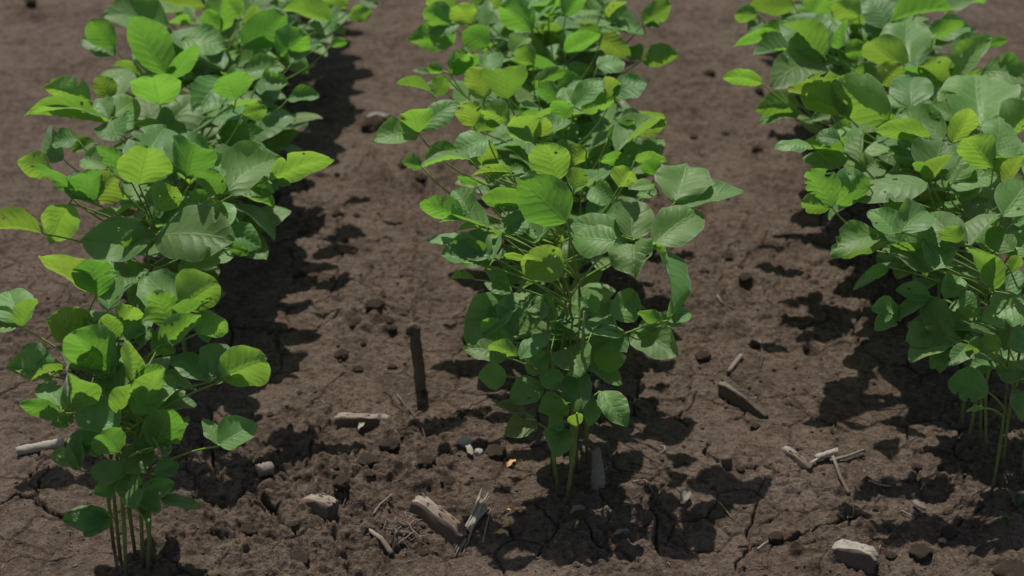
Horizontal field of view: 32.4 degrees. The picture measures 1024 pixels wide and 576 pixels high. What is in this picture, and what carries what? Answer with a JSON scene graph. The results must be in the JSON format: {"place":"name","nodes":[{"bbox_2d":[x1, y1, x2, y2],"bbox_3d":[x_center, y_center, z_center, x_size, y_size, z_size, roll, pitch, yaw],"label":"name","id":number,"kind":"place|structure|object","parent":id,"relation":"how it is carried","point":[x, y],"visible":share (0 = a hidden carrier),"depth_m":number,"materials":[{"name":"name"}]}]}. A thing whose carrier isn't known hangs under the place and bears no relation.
{"place":"outdoors","nodes":[
{"label":"outdoors","id":0,"kind":"place"},
{"bbox_2d":[2,98,1017,575],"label":"chaff","id":1,"kind":"object","parent":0,"point":[514,438],"visible":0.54,"depth_m":2.14,"materials":[{"name":"plant"}]},
{"bbox_2d":[0,0,1023,575],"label":"ground","id":2,"kind":"structure","parent":0,"point":[372,62],"depth_m":2.29,"materials":[{"name":"soil"}]},
{"bbox_2d":[16,438,64,455],"bbox_3d":[-0.576,0.194,2.151,0.058,0.013,0.013,-10,30,-17],"label":"stalk fragment","id":3,"kind":"object","parent":2,"relation":"on","point":[38,447],"visible":1,"depth_m":2.15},
{"bbox_2d":[0,254,154,545],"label":"soybean plant","id":4,"kind":"object","parent":2,"relation":"on","point":[102,283],"visible":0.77,"depth_m":1.86,"materials":[{"name":"green plant"}]},
{"bbox_2d":[19,313,201,563],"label":"soybean plant","id":5,"kind":"object","parent":2,"relation":"on","point":[74,393],"visible":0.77,"depth_m":1.82,"materials":[{"name":"green plant"}]},
{"bbox_2d":[47,306,227,560],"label":"soybean plant","id":6,"kind":"object","parent":2,"relation":"on","point":[86,348],"visible":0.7,"depth_m":1.85,"materials":[{"name":"green plant"}]},
{"bbox_2d":[0,140,280,370],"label":"soybean plant","id":7,"kind":"object","parent":2,"relation":"on","point":[199,237],"visible":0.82,"depth_m":2.07,"materials":[{"name":"green plant"}]},
{"bbox_2d":[51,374,234,575],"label":"soybean plant","id":8,"kind":"object","parent":2,"relation":"on","point":[162,426],"visible":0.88,"depth_m":1.82,"materials":[{"name":"green plant"}]},
{"bbox_2d":[75,289,211,568],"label":"soybean plant","id":9,"kind":"object","parent":2,"relation":"on","point":[100,415],"visible":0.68,"depth_m":1.84,"materials":[{"name":"green plant"}]},
{"bbox_2d":[44,69,265,199],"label":"soybean plant","id":10,"kind":"object","parent":2,"relation":"on","point":[161,89],"visible":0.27,"depth_m":2.35,"materials":[{"name":"green plant"}]},
{"bbox_2d":[41,94,275,272],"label":"soybean plant","id":11,"kind":"object","parent":2,"relation":"on","point":[176,118],"visible":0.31,"depth_m":2.33,"materials":[{"name":"green plant"}]},
{"bbox_2d":[24,94,295,279],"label":"soybean plant","id":12,"kind":"object","parent":2,"relation":"on","point":[124,110],"visible":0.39,"depth_m":2.32,"materials":[{"name":"green plant"}]},
{"bbox_2d":[52,127,291,346],"bbox_3d":[-0.429,-0.061,2.318,0.234,0.340,0.222,17,33,28],"label":"soybean plant","id":13,"kind":"object","parent":2,"relation":"on","point":[67,138],"visible":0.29,"depth_m":2.29,"materials":[{"name":"green plant"}]},
{"bbox_2d":[17,124,334,384],"bbox_3d":[-0.405,-0.029,2.202,0.381,0.386,0.154,0,29,0],"label":"soybean plant","id":14,"kind":"object","parent":2,"relation":"on","point":[158,152],"visible":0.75,"depth_m":2.11,"materials":[{"name":"green plant"}]},
{"bbox_2d":[83,268,270,556],"bbox_3d":[-0.353,0.140,1.907,0.214,0.349,0.152,0,29,0],"label":"soybean plant","id":15,"kind":"object","parent":2,"relation":"on","point":[247,365],"visible":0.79,"depth_m":1.84,"materials":[{"name":"green plant"}]},
{"bbox_2d":[79,146,274,351],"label":"soybean plant","id":16,"kind":"object","parent":2,"relation":"on","point":[263,192],"visible":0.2,"depth_m":2.17,"materials":[{"name":"green plant"}]},
{"bbox_2d":[126,374,257,575],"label":"soybean plant","id":17,"kind":"object","parent":2,"relation":"on","point":[230,432],"visible":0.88,"depth_m":1.83,"materials":[{"name":"green plant"}]},
{"bbox_2d":[147,9,269,186],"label":"soybean plant","id":18,"kind":"object","parent":2,"relation":"on","point":[206,37],"visible":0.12,"depth_m":2.53,"materials":[{"name":"green plant"}]},
{"bbox_2d":[107,67,319,272],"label":"soybean plant","id":19,"kind":"object","parent":2,"relation":"on","point":[208,92],"visible":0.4,"depth_m":2.38,"materials":[{"name":"green plant"}]},
{"bbox_2d":[81,9,346,151],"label":"soybean plant","id":20,"kind":"object","parent":2,"relation":"on","point":[265,29],"visible":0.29,"depth_m":2.51,"materials":[{"name":"green plant"}]},
{"bbox_2d":[112,16,322,185],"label":"soybean plant","id":21,"kind":"object","parent":2,"relation":"on","point":[150,41],"visible":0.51,"depth_m":2.45,"materials":[{"name":"green plant"}]},
{"bbox_2d":[103,0,371,199],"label":"soybean plant","id":22,"kind":"object","parent":2,"relation":"on","point":[121,12],"visible":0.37,"depth_m":2.58,"materials":[{"name":"green plant"}]},
{"bbox_2d":[238,522,257,535],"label":"soil clod","id":23,"kind":"object","parent":2,"relation":"on","point":[248,529],"visible":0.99,"depth_m":2.00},
{"bbox_2d":[159,0,347,75],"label":"soybean plant","id":24,"kind":"object","parent":2,"relation":"on","point":[187,13],"visible":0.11,"depth_m":2.76,"materials":[{"name":"green plant"}]},
{"bbox_2d":[201,0,313,53],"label":"soybean plant","id":25,"kind":"object","parent":2,"relation":"on","point":[295,24],"visible":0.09,"depth_m":2.82,"materials":[{"name":"green plant"}]},
{"bbox_2d":[144,0,379,151],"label":"soybean plant","id":26,"kind":"object","parent":2,"relation":"on","point":[315,24],"visible":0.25,"depth_m":2.69,"materials":[{"name":"green plant"}]},
{"bbox_2d":[254,462,274,478],"bbox_3d":[-0.296,0.217,2.100,0.021,0.019,0.019,-13,31,-22],"label":"stalk fragment","id":27,"kind":"object","parent":2,"relation":"on","point":[265,469],"visible":1,"depth_m":2.09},
{"bbox_2d":[230,11,351,48],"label":"soybean plant","id":28,"kind":"object","parent":2,"relation":"on","point":[327,40],"visible":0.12,"depth_m":3.02,"materials":[{"name":"green plant"}]},
{"bbox_2d":[270,11,326,56],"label":"soybean plant","id":29,"kind":"object","parent":2,"relation":"on","point":[321,49],"visible":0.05,"depth_m":2.90,"materials":[{"name":"green plant"}]},
{"bbox_2d":[290,551,309,566],"bbox_3d":[-0.238,0.303,1.961,0.026,0.020,0.024,-2,29,-3],"label":"soil clod","id":30,"kind":"object","parent":2,"relation":"on","point":[302,557],"visible":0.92,"depth_m":1.96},
{"bbox_2d":[297,493,338,522],"bbox_3d":[-0.225,0.256,2.036,0.058,0.051,0.021,23,36,35],"label":"rock","id":31,"kind":"object","parent":2,"relation":"on","point":[325,507],"visible":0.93,"depth_m":2.02,"materials":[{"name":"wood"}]},
{"bbox_2d":[331,476,349,490],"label":"soil clod","id":32,"kind":"object","parent":2,"relation":"on","point":[340,483],"visible":1,"depth_m":2.06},
{"bbox_2d":[334,348,348,360],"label":"soil clod","id":33,"kind":"object","parent":2,"relation":"on","point":[342,354],"visible":1,"depth_m":2.35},
{"bbox_2d":[333,412,397,431],"bbox_3d":[-0.182,0.172,2.212,0.083,0.040,0.016,-6,29,-11],"label":"stalk fragment","id":34,"kind":"object","parent":2,"relation":"on","point":[347,420],"visible":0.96,"depth_m":2.20,"materials":[{"name":"wood"}]},
{"bbox_2d":[358,452,378,467],"bbox_3d":[-0.173,0.208,2.122,0.026,0.019,0.025,1,29,2],"label":"soil clod","id":35,"kind":"object","parent":2,"relation":"on","point":[370,460],"visible":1,"depth_m":2.12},
{"bbox_2d":[360,115,383,132],"bbox_3d":[-0.238,-0.278,3.018,0.042,0.032,0.045,19,34,31],"label":"soil clod","id":36,"kind":"object","parent":2,"relation":"on","point":[374,123],"visible":0.78,"depth_m":3.00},
{"bbox_2d":[364,298,383,311],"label":"soil clod","id":37,"kind":"object","parent":2,"relation":"on","point":[373,304],"visible":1,"depth_m":2.42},
{"bbox_2d":[365,111,391,117],"bbox_3d":[-0.231,-0.298,3.043,0.047,0.011,0.015,-3,29,-6],"label":"husk scrap","id":38,"kind":"object","parent":2,"relation":"on","point":[380,113],"visible":0.96,"depth_m":3.04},
{"bbox_2d":[369,528,394,555],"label":"twig","id":39,"kind":"object","parent":2,"relation":"on","point":[387,547],"visible":1,"depth_m":1.99,"materials":[{"name":"wood"}]},
{"bbox_2d":[379,314,392,324],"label":"soil clod","id":40,"kind":"object","parent":2,"relation":"on","point":[383,318],"visible":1,"depth_m":2.41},
{"bbox_2d":[378,438,399,452],"bbox_3d":[-0.149,0.192,2.148,0.025,0.019,0.026,6,29,10],"label":"soil clod","id":41,"kind":"object","parent":2,"relation":"on","point":[391,445],"visible":1,"depth_m":2.14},
{"bbox_2d":[383,512,428,547],"bbox_3d":[-0.122,0.274,2.002,0.048,0.023,0.053,-8,30,-15],"label":"root knot","id":42,"kind":"object","parent":2,"relation":"on","point":[405,530],"visible":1,"depth_m":2.01,"materials":[{"name":"plant"}]},
{"bbox_2d":[406,322,425,390],"bbox_3d":[-0.123,0.097,2.263,0.025,0.125,0.016,-7,30,-13],"label":"corn stub","id":43,"kind":"object","parent":2,"relation":"on","point":[413,329],"visible":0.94,"depth_m":2.25,"materials":[{"name":"plant"}]},
{"bbox_2d":[417,455,435,468],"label":"soil clod","id":44,"kind":"object","parent":2,"relation":"on","point":[426,461],"visible":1,"depth_m":2.11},
{"bbox_2d":[409,493,469,544],"bbox_3d":[-0.085,0.270,2.020,0.020,0.040,0.095,-23,36,-36],"label":"stalk fragment","id":45,"kind":"object","parent":2,"relation":"on","point":[437,519],"visible":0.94,"depth_m":2.01,"materials":[{"name":"wood"}]},
{"bbox_2d":[440,476,455,487],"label":"soil clod","id":46,"kind":"object","parent":2,"relation":"on","point":[447,480],"visible":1,"depth_m":2.08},
{"bbox_2d":[457,436,472,447],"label":"pebble","id":47,"kind":"object","parent":2,"relation":"on","point":[463,441],"visible":0.93,"depth_m":2.15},
{"bbox_2d":[452,488,489,556],"bbox_3d":[-0.044,0.268,2.019,0.020,0.024,0.116,9,30,15],"label":"splinter sheaf","id":48,"kind":"object","parent":2,"relation":"on","point":[478,513],"visible":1,"depth_m":2.02,"materials":[{"name":"wood"}]},
{"bbox_2d":[485,444,506,459],"bbox_3d":[-0.020,0.199,2.139,0.027,0.019,0.026,0,29,1],"label":"soil clod","id":49,"kind":"object","parent":2,"relation":"on","point":[492,451],"visible":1,"depth_m":2.13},
{"bbox_2d":[0,147,1023,575],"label":"soil crumbs","id":50,"kind":"object","parent":2,"relation":"on","point":[526,441],"visible":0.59,"depth_m":2.23,"materials":[{"name":"soil"}]},
{"bbox_2d":[439,201,591,476],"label":"soybean plant","id":51,"kind":"object","parent":2,"relation":"on","point":[482,306],"visible":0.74,"depth_m":1.98,"materials":[{"name":"green plant"}]},
{"bbox_2d":[413,48,624,243],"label":"soybean plant","id":52,"kind":"object","parent":2,"relation":"on","point":[462,61],"visible":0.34,"depth_m":2.40,"materials":[{"name":"green plant"}]},
{"bbox_2d":[373,100,666,292],"bbox_3d":[0.010,-0.087,2.312,0.364,0.382,0.233,0,29,0],"label":"soybean plant","id":53,"kind":"object","parent":2,"relation":"on","point":[476,148],"visible":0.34,"depth_m":2.19,"materials":[{"name":"green plant"}]},
{"bbox_2d":[396,65,646,292],"bbox_3d":[0.036,-0.130,2.382,0.307,0.388,0.224,-20,34,-32],"label":"soybean plant","id":54,"kind":"object","parent":2,"relation":"on","point":[482,83],"visible":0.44,"depth_m":2.31,"materials":[{"name":"green plant"}]},
{"bbox_2d":[427,43,615,188],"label":"soybean plant","id":55,"kind":"object","parent":2,"relation":"on","point":[525,54],"visible":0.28,"depth_m":2.43,"materials":[{"name":"green plant"}]},
{"bbox_2d":[407,0,637,84],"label":"soybean plant","id":56,"kind":"object","parent":2,"relation":"on","point":[439,26],"visible":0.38,"depth_m":2.60,"materials":[{"name":"green plant"}]},
{"bbox_2d":[463,301,590,496],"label":"soybean plant","id":57,"kind":"object","parent":2,"relation":"on","point":[521,423],"visible":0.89,"depth_m":1.97,"materials":[{"name":"green plant"}]},
{"bbox_2d":[402,137,667,371],"bbox_3d":[0.030,-0.016,2.204,0.316,0.355,0.136,5,29,8],"label":"soybean plant","id":58,"kind":"object","parent":2,"relation":"on","point":[650,161],"visible":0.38,"depth_m":2.12,"materials":[{"name":"green plant"}]},
{"bbox_2d":[441,228,640,482],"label":"soybean plant","id":59,"kind":"object","parent":2,"relation":"on","point":[473,247],"visible":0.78,"depth_m":1.99,"materials":[{"name":"green plant"}]},
{"bbox_2d":[421,113,664,294],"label":"soybean plant","id":60,"kind":"object","parent":2,"relation":"on","point":[600,193],"visible":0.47,"depth_m":2.17,"materials":[{"name":"green plant"}]},
{"bbox_2d":[466,0,619,142],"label":"soybean plant","id":61,"kind":"object","parent":2,"relation":"on","point":[558,25],"visible":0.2,"depth_m":2.74,"materials":[{"name":"green plant"}]},
{"bbox_2d":[462,23,630,118],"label":"soybean plant","id":62,"kind":"object","parent":2,"relation":"on","point":[475,37],"visible":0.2,"depth_m":2.49,"materials":[{"name":"green plant"}]},
{"bbox_2d":[475,0,617,66],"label":"soybean plant","id":63,"kind":"object","parent":2,"relation":"on","point":[502,47],"visible":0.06,"depth_m":3.02,"materials":[{"name":"green plant"}]},
{"bbox_2d":[457,142,636,391],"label":"soybean plant","id":64,"kind":"object","parent":2,"relation":"on","point":[543,158],"visible":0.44,"depth_m":2.06,"materials":[{"name":"green plant"}]},
{"bbox_2d":[455,78,639,295],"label":"soybean plant","id":65,"kind":"object","parent":2,"relation":"on","point":[588,96],"visible":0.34,"depth_m":2.29,"materials":[{"name":"green plant"}]},
{"bbox_2d":[431,52,664,211],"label":"soybean plant","id":66,"kind":"object","parent":2,"relation":"on","point":[441,84],"visible":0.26,"depth_m":2.43,"materials":[{"name":"green plant"}]},
{"bbox_2d":[484,0,621,146],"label":"soybean plant","id":67,"kind":"object","parent":2,"relation":"on","point":[553,12],"visible":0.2,"depth_m":2.71,"materials":[{"name":"green plant"}]},
{"bbox_2d":[487,0,630,110],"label":"soybean plant","id":68,"kind":"object","parent":2,"relation":"on","point":[621,105],"visible":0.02,"depth_m":2.88,"materials":[{"name":"green plant"}]},
{"bbox_2d":[419,174,704,463],"bbox_3d":[0.060,0.047,2.042,0.326,0.402,0.137,0,29,0],"label":"soybean plant","id":69,"kind":"object","parent":2,"relation":"on","point":[549,202],"visible":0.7,"depth_m":1.98,"materials":[{"name":"green plant"}]},
{"bbox_2d":[449,0,679,100],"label":"soybean plant","id":70,"kind":"object","parent":2,"relation":"on","point":[518,15],"visible":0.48,"depth_m":2.57,"materials":[{"name":"green plant"}]},
{"bbox_2d":[484,224,682,472],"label":"soybean plant","id":71,"kind":"object","parent":2,"relation":"on","point":[655,341],"visible":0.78,"depth_m":1.97,"materials":[{"name":"green plant"}]},
{"bbox_2d":[538,311,629,504],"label":"soybean plant","id":72,"kind":"object","parent":2,"relation":"on","point":[576,393],"visible":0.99,"depth_m":1.97,"materials":[{"name":"green plant"}]},
{"bbox_2d":[429,163,743,413],"bbox_3d":[0.090,0.032,2.107,0.368,0.361,0.172,0,29,0],"label":"soybean plant","id":73,"kind":"object","parent":2,"relation":"on","point":[685,184],"visible":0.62,"depth_m":2.03,"materials":[{"name":"green plant"}]},
{"bbox_2d":[590,445,605,490],"bbox_3d":[0.102,0.215,2.084,0.019,0.051,0.032,0,29,0],"label":"stalk fragment","id":74,"kind":"object","parent":2,"relation":"on","point":[598,481],"visible":1,"depth_m":2.08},
{"bbox_2d":[510,306,691,489],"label":"soybean plant","id":75,"kind":"object","parent":2,"relation":"on","point":[613,406],"visible":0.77,"depth_m":1.98,"materials":[{"name":"green plant"}]},
{"bbox_2d":[679,488,690,503],"bbox_3d":[0.202,0.242,2.055,0.012,0.011,0.031,15,32,25],"label":"husk scrap","id":76,"kind":"object","parent":2,"relation":"on","point":[685,494],"visible":1,"depth_m":2.06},
{"bbox_2d":[695,350,710,361],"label":"soil clod","id":77,"kind":"object","parent":2,"relation":"on","point":[702,356],"visible":1,"depth_m":2.34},
{"bbox_2d":[721,454,732,470],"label":"stalk fragment","id":78,"kind":"object","parent":2,"relation":"on","point":[726,460],"visible":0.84,"depth_m":2.13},
{"bbox_2d":[726,354,743,373],"bbox_3d":[0.295,0.100,2.332,0.007,0.012,0.040,17,33,29],"label":"stalk fragment","id":79,"kind":"object","parent":2,"relation":"on","point":[736,361],"visible":1,"depth_m":2.33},
{"bbox_2d":[717,378,768,418],"bbox_3d":[0.295,0.145,2.249,0.009,0.036,0.090,-20,35,-33],"label":"stalk fragment","id":80,"kind":"object","parent":2,"relation":"on","point":[730,393],"visible":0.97,"depth_m":2.25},
{"bbox_2d":[738,272,752,282],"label":"soil clod","id":81,"kind":"object","parent":2,"relation":"on","point":[744,277],"visible":1,"depth_m":2.52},
{"bbox_2d":[768,531,783,544],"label":"soil clod","id":82,"kind":"object","parent":2,"relation":"on","point":[776,537],"visible":1,"depth_m":1.99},
{"bbox_2d":[781,446,812,470],"bbox_3d":[0.344,0.211,2.134,0.012,0.026,0.054,-16,33,-27],"label":"stalk fragment","id":83,"kind":"object","parent":2,"relation":"on","point":[800,460],"visible":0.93,"depth_m":2.13,"materials":[{"name":"wood"}]},
{"bbox_2d":[814,448,838,460],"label":"stalk fragment","id":84,"kind":"object","parent":2,"relation":"on","point":[826,454],"visible":1,"depth_m":2.13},
{"bbox_2d":[831,454,850,495],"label":"twig","id":85,"kind":"object","parent":2,"relation":"on","point":[847,490],"visible":1,"depth_m":2.10,"materials":[{"name":"wood"}]},
{"bbox_2d":[734,0,952,222],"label":"soybean plant","id":86,"kind":"object","parent":2,"relation":"on","point":[880,15],"visible":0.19,"depth_m":2.54,"materials":[{"name":"green plant"}]},
{"bbox_2d":[830,449,864,462],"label":"twig","id":87,"kind":"object","parent":2,"relation":"on","point":[847,456],"visible":1,"depth_m":2.14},
{"bbox_2d":[831,539,879,574],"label":"rock","id":88,"kind":"object","parent":2,"relation":"on","point":[860,556],"visible":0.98,"depth_m":1.95,"materials":[{"name":"stone"}]},
{"bbox_2d":[734,0,986,96],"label":"soybean plant","id":89,"kind":"object","parent":2,"relation":"on","point":[746,12],"visible":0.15,"depth_m":2.63,"materials":[{"name":"green plant"}]},
{"bbox_2d":[782,13,942,178],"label":"soybean plant","id":90,"kind":"object","parent":2,"relation":"on","point":[853,28],"visible":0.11,"depth_m":2.72,"materials":[{"name":"green plant"}]},
{"bbox_2d":[722,36,1023,277],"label":"soybean plant","id":91,"kind":"object","parent":2,"relation":"on","point":[936,72],"visible":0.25,"depth_m":2.35,"materials":[{"name":"green plant"}]},
{"bbox_2d":[753,19,1006,199],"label":"soybean plant","id":92,"kind":"object","parent":2,"relation":"on","point":[770,41],"visible":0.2,"depth_m":2.47,"materials":[{"name":"green plant"}]},
{"bbox_2d":[769,13,991,177],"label":"soybean plant","id":93,"kind":"object","parent":2,"relation":"on","point":[808,37],"visible":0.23,"depth_m":2.41,"materials":[{"name":"green plant"}]},
{"bbox_2d":[755,52,1023,200],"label":"soybean plant","id":94,"kind":"object","parent":2,"relation":"on","point":[1008,67],"visible":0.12,"depth_m":2.40,"materials":[{"name":"green plant"}]},
{"bbox_2d":[803,0,977,205],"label":"soybean plant","id":95,"kind":"object","parent":2,"relation":"on","point":[837,13],"visible":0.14,"depth_m":2.57,"materials":[{"name":"green plant"}]},
{"bbox_2d":[774,97,1023,297],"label":"soybean plant","id":96,"kind":"object","parent":2,"relation":"on","point":[902,131],"visible":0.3,"depth_m":2.19,"materials":[{"name":"green plant"}]},
{"bbox_2d":[802,74,1001,316],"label":"soybean plant","id":97,"kind":"object","parent":2,"relation":"on","point":[907,90],"visible":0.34,"depth_m":2.28,"materials":[{"name":"green plant"}]},
{"bbox_2d":[787,71,1023,299],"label":"soybean plant","id":98,"kind":"object","parent":2,"relation":"on","point":[982,97],"visible":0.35,"depth_m":2.23,"materials":[{"name":"green plant"}]},
{"bbox_2d":[801,167,1023,433],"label":"soybean plant","id":99,"kind":"object","parent":2,"relation":"on","point":[842,187],"visible":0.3,"depth_m":2.03,"materials":[{"name":"green plant"}]},
{"bbox_2d":[908,543,932,562],"bbox_3d":[0.457,0.296,1.970,0.027,0.022,0.026,20,35,32],"label":"soil clod","id":100,"kind":"object","parent":2,"relation":"on","point":[918,553],"visible":1,"depth_m":1.96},
{"bbox_2d":[830,197,1023,450],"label":"soybean plant","id":101,"kind":"object","parent":2,"relation":"on","point":[854,238],"visible":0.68,"depth_m":1.98,"materials":[{"name":"green plant"}]},
{"bbox_2d":[844,118,1023,371],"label":"soybean plant","id":102,"kind":"object","parent":2,"relation":"on","point":[936,160],"visible":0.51,"depth_m":2.14,"materials":[{"name":"green plant"}]},
{"bbox_2d":[855,117,1023,403],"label":"soybean plant","id":103,"kind":"object","parent":2,"relation":"on","point":[995,144],"visible":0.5,"depth_m":2.09,"materials":[{"name":"green plant"}]},
{"bbox_2d":[865,211,1023,458],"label":"soybean plant","id":104,"kind":"object","parent":2,"relation":"on","point":[950,230],"visible":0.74,"depth_m":1.99,"materials":[{"name":"green plant"}]},
{"bbox_2d":[871,177,1023,448],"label":"soybean plant","id":105,"kind":"object","parent":2,"relation":"on","point":[1009,196],"visible":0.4,"depth_m":2.00,"materials":[{"name":"green plant"}]},
{"bbox_2d":[940,525,960,540],"bbox_3d":[0.500,0.282,2.011,0.025,0.019,0.026,3,29,6],"label":"soil clod","id":106,"kind":"object","parent":2,"relation":"on","point":[948,532],"visible":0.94,"depth_m":2.00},
{"bbox_2d":[886,232,1023,469],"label":"soybean plant","id":107,"kind":"object","parent":2,"relation":"on","point":[921,339],"visible":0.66,"depth_m":1.99,"materials":[{"name":"green plant"}]},
{"bbox_2d":[948,299,1023,497],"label":"soybean plant","id":108,"kind":"object","parent":2,"relation":"on","point":[966,383],"visible":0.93,"depth_m":1.99,"materials":[{"name":"green plant"}]},
{"bbox_2d":[958,247,1023,482],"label":"soybean plant","id":109,"kind":"object","parent":2,"relation":"on","point":[990,268],"visible":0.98,"depth_m":1.97,"materials":[{"name":"green plant"}]},
{"bbox_2d":[992,559,1023,575],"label":"soil clod","id":110,"kind":"object","parent":2,"relation":"on","point":[1010,567],"visible":1,"depth_m":1.92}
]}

